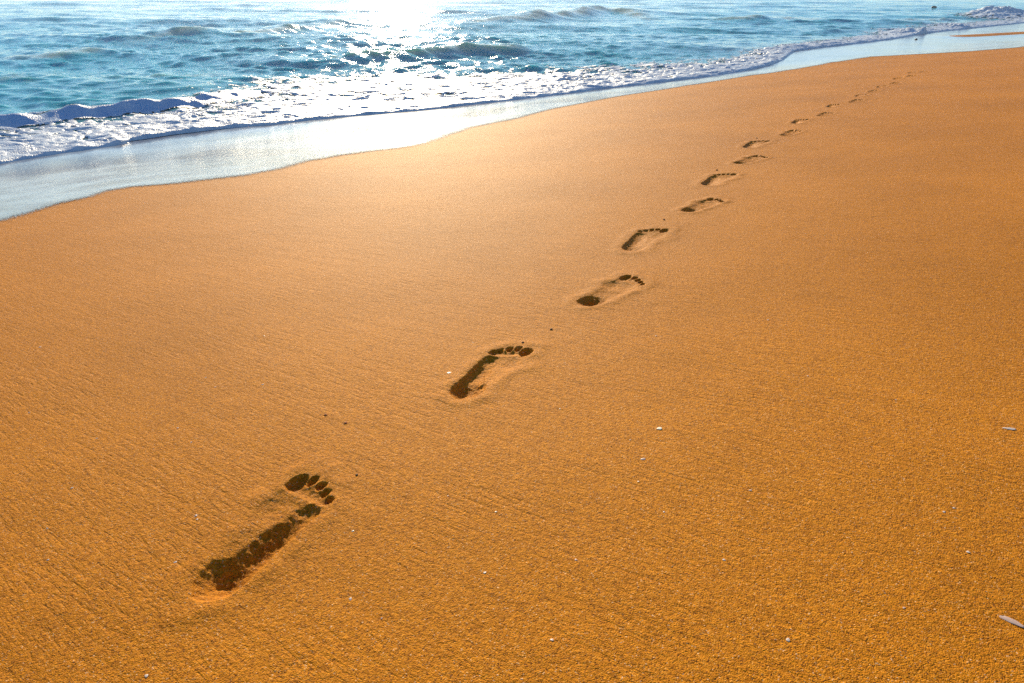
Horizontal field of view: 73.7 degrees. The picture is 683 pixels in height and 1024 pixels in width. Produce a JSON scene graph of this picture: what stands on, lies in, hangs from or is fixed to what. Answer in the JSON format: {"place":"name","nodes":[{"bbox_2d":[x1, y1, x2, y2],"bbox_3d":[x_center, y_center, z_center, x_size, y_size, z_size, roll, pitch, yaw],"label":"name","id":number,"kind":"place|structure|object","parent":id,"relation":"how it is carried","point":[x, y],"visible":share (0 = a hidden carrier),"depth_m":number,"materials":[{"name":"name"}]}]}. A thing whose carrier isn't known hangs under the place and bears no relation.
{"place":"outdoors","nodes":[
{"label":"outdoors","id":0,"kind":"place"},
{"bbox_2d":[0,32,1023,682],"bbox_3d":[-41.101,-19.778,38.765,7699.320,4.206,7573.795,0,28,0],"label":"sand","id":1,"kind":"structure","parent":0,"point":[810,334],"depth_m":1.24,"materials":[{"name":"orange sand"}]},
{"bbox_2d":[184,471,335,604],"bbox_3d":[-0.341,0.265,0.943,0.110,0.033,0.280,12,30,21],"label":"footprint","id":2,"kind":"object","parent":1,"relation":"on","point":[284,515],"visible":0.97,"depth_m":0.94},
{"bbox_2d":[446,345,535,399],"bbox_3d":[-0.041,0.064,1.363,0.102,0.029,0.264,13,31,24],"label":"footprint","id":3,"kind":"object","parent":1,"relation":"on","point":[482,375],"visible":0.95,"depth_m":1.38},
{"bbox_2d":[575,274,645,305],"bbox_3d":[0.252,-0.128,1.766,0.269,0.026,0.105,-24,36,-38],"label":"footprint","id":4,"kind":"object","parent":1,"relation":"on","point":[606,291],"visible":0.88,"depth_m":1.77},
{"bbox_2d":[620,228,670,251],"bbox_3d":[0.433,-0.326,2.200,0.119,0.024,0.304,12,30,21],"label":"footprint","id":5,"kind":"object","parent":1,"relation":"on","point":[643,239],"visible":0.97,"depth_m":2.23},
{"bbox_2d":[680,198,724,211],"bbox_3d":[0.717,-0.514,2.594,0.257,0.026,0.101,-22,35,-36],"label":"footprint","id":6,"kind":"object","parent":1,"relation":"on","point":[703,204],"visible":0.91,"depth_m":2.61},
{"bbox_2d":[700,173,738,185],"bbox_3d":[0.921,-0.717,3.038,0.120,0.025,0.305,15,31,26],"label":"footprint","id":7,"kind":"object","parent":1,"relation":"on","point":[715,179],"visible":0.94,"depth_m":3.08},
{"bbox_2d":[733,155,767,163],"bbox_3d":[1.200,-0.916,3.459,0.281,0.025,0.111,-22,35,-35],"label":"footprint","id":8,"kind":"object","parent":1,"relation":"on","point":[750,159],"visible":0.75,"depth_m":3.48},
{"bbox_2d":[741,140,769,147],"bbox_3d":[1.405,-1.131,3.927,0.129,0.027,0.326,16,32,28],"label":"footprint","id":9,"kind":"object","parent":1,"relation":"on","point":[751,144],"visible":0.88,"depth_m":3.97},
{"bbox_2d":[780,130,801,135],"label":"footprint","id":10,"kind":"object","parent":1,"relation":"on","point":[790,132],"visible":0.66,"depth_m":4.32},
{"bbox_2d":[791,119,808,123],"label":"footprint","id":11,"kind":"object","parent":1,"relation":"on","point":[798,121],"visible":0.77,"depth_m":4.84},
{"bbox_2d":[816,112,832,115],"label":"footprint","id":12,"kind":"object","parent":1,"relation":"on","point":[823,113],"visible":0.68,"depth_m":5.18},
{"bbox_2d":[0,0,1023,141],"bbox_3d":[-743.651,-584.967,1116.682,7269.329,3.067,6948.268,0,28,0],"label":"sea","id":13,"kind":"structure","parent":0,"point":[56,54],"depth_m":18.53,"materials":[{"name":"liquid"}]},
{"bbox_2d":[0,5,1023,163],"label":"foam","id":14,"kind":"object","parent":13,"relation":"on","point":[322,100],"visible":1,"depth_m":8.93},
{"bbox_2d":[0,23,1023,219],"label":"wet sand","id":15,"kind":"structure","parent":0,"point":[30,185],"depth_m":6.16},
{"bbox_2d":[999,615,1023,627],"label":"shell","id":16,"kind":"object","parent":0,"point":[1011,620],"visible":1,"depth_m":0.71}
]}

